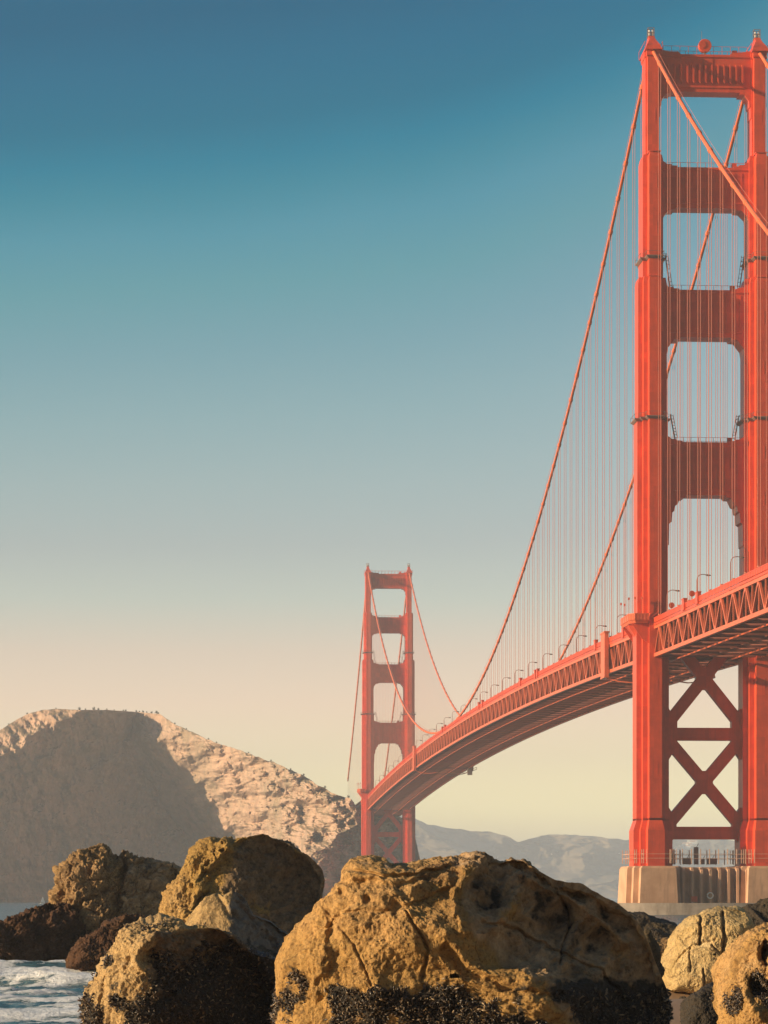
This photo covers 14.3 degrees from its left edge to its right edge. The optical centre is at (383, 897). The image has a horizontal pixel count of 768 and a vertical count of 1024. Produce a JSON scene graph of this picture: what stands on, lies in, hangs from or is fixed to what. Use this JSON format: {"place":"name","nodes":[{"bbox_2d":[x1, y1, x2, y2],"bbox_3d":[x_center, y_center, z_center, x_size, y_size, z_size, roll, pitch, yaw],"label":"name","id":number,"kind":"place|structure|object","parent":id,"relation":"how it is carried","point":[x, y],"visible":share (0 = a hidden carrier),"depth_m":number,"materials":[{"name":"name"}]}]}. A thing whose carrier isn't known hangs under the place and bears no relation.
{"place":"outdoors","nodes":[
{"label":"outdoors","id":0,"kind":"place"},
{"bbox_2d":[0,709,419,901],"bbox_3d":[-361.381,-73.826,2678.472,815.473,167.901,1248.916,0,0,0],"label":"headland","id":1,"kind":"structure","parent":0,"point":[154,786],"depth_m":2577.96,"materials":[{"name":"brown stone"}]},
{"bbox_2d":[0,899,691,1023],"bbox_3d":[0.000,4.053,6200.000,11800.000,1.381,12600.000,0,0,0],"label":"sea","id":2,"kind":"structure","parent":0,"point":[42,992],"depth_m":151.04,"materials":[{"name":"liquid"}]},
{"bbox_2d":[65,913,147,971],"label":"boulder","id":3,"kind":"object","parent":2,"relation":"in","point":[86,952],"visible":0.45,"depth_m":174.41,"materials":[{"name":"brown stone"}]},
{"bbox_2d":[47,843,180,938],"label":"boulder","id":4,"kind":"object","parent":2,"relation":"in","point":[96,886],"visible":0.62,"depth_m":192.94,"materials":[{"name":"brown stone"}]},
{"bbox_2d":[347,27,767,914],"bbox_3d":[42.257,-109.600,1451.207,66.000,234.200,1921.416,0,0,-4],"label":"suspension bridge","id":5,"kind":"structure","parent":2,"relation":"on","point":[651,657],"depth_m":794.28,"materials":[{"name":"orange paint"}]},
{"bbox_2d":[444,767,476,775],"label":"maintenance gantry","id":6,"kind":"object","parent":5,"relation":"hanging from","point":[469,771],"visible":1,"depth_m":1618.36,"materials":[{"name":"grey metal"}]},
{"bbox_2d":[669,602,674,617],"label":"round sign","id":7,"kind":"object","parent":5,"relation":"on","point":[671,605],"visible":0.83,"depth_m":774.78,"materials":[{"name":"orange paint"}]},
{"bbox_2d":[698,31,711,53],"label":"aircraft warning beacon","id":8,"kind":"object","parent":5,"relation":"on","point":[704,46],"visible":1,"depth_m":794.82,"materials":[{"name":"orange paint"}]},
{"bbox_2d":[730,556,743,580],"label":"street lamp","id":9,"kind":"object","parent":5,"relation":"on","point":[742,557],"visible":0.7,"depth_m":684.24,"materials":[{"name":"grey metal"}]},
{"bbox_2d":[0,0,767,841],"label":"sky","id":10,"kind":"structure","parent":0,"point":[296,296],"materials":[{"name":"blue"}]},
{"bbox_2d":[399,816,734,898],"bbox_3d":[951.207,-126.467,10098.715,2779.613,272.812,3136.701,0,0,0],"label":"hills","id":11,"kind":"structure","parent":0,"point":[593,863],"depth_m":9421.14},
{"bbox_2d":[667,991,692,1023],"bbox_3d":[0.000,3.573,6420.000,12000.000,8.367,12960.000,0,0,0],"label":"beach","id":12,"kind":"structure","parent":0,"point":[675,999],"depth_m":105.40,"materials":[{"name":"beige sand"}]},
{"bbox_2d":[0,902,88,960],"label":"boulder","id":13,"kind":"object","parent":12,"relation":"on","point":[47,931],"visible":0.77,"depth_m":190.33,"materials":[{"name":"brown stone"}]},
{"bbox_2d":[81,913,275,1023],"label":"boulder","id":14,"kind":"object","parent":12,"relation":"on","point":[130,952],"visible":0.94,"depth_m":72.82,"materials":[{"name":"beige stone"}]},
{"bbox_2d":[77,918,275,1023],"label":"mussels","id":15,"kind":"object","parent":14,"relation":"attached to","point":[87,1002],"visible":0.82,"depth_m":73.31},
{"bbox_2d":[185,890,287,957],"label":"boulder","id":16,"kind":"object","parent":12,"relation":"on","point":[231,912],"visible":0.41,"depth_m":91.18,"materials":[{"name":"stone"}]},
{"bbox_2d":[158,834,324,933],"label":"boulder","id":17,"kind":"object","parent":12,"relation":"on","point":[279,883],"visible":0.59,"depth_m":136.52,"materials":[{"name":"brown stone"}]},
{"bbox_2d":[273,850,669,1023],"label":"boulder","id":18,"kind":"object","parent":12,"relation":"on","point":[485,927],"visible":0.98,"depth_m":60.03,"materials":[{"name":"stone"}]},
{"bbox_2d":[267,969,673,1023],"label":"mussels","id":19,"kind":"object","parent":18,"relation":"on","point":[277,1002],"visible":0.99,"depth_m":59.38},
{"bbox_2d":[629,911,676,934],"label":"rock ledge","id":20,"kind":"object","parent":12,"relation":"on","point":[644,920],"visible":0.38,"depth_m":203.06,"materials":[{"name":"grey stone"}]},
{"bbox_2d":[644,928,664,976],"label":"rock","id":21,"kind":"object","parent":12,"relation":"on","point":[654,946],"visible":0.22,"depth_m":111.44,"materials":[{"name":"stone"}]},
{"bbox_2d":[643,927,669,937],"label":"rock ledge","id":22,"kind":"object","parent":12,"relation":"on","point":[656,933],"visible":0.41,"depth_m":183.00,"materials":[{"name":"stone"}]},
{"bbox_2d":[654,937,667,956],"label":"rock","id":23,"kind":"object","parent":12,"relation":"on","point":[662,942],"visible":0.09,"depth_m":139.42,"materials":[{"name":"brown stone"}]},
{"bbox_2d":[679,982,717,1023],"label":"rock","id":24,"kind":"object","parent":12,"relation":"on","point":[696,1007],"visible":0.59,"depth_m":87.28,"materials":[{"name":"grey stone"}]},
{"bbox_2d":[661,906,754,992],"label":"boulder","id":25,"kind":"object","parent":12,"relation":"on","point":[698,944],"visible":0.67,"depth_m":120.47,"materials":[{"name":"stone"}]},
{"bbox_2d":[711,922,767,1023],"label":"boulder","id":26,"kind":"object","parent":12,"relation":"on","point":[740,959],"visible":0.96,"depth_m":68.78,"materials":[{"name":"stone"}]},
{"bbox_2d":[709,968,767,1016],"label":"mussels","id":27,"kind":"object","parent":26,"relation":"on","point":[733,1004],"visible":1,"depth_m":68.17},
{"bbox_2d":[742,898,767,926],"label":"boulder","id":28,"kind":"object","parent":12,"relation":"on","point":[757,912],"visible":0.25,"depth_m":148.60,"materials":[{"name":"brown stone"}]}
]}

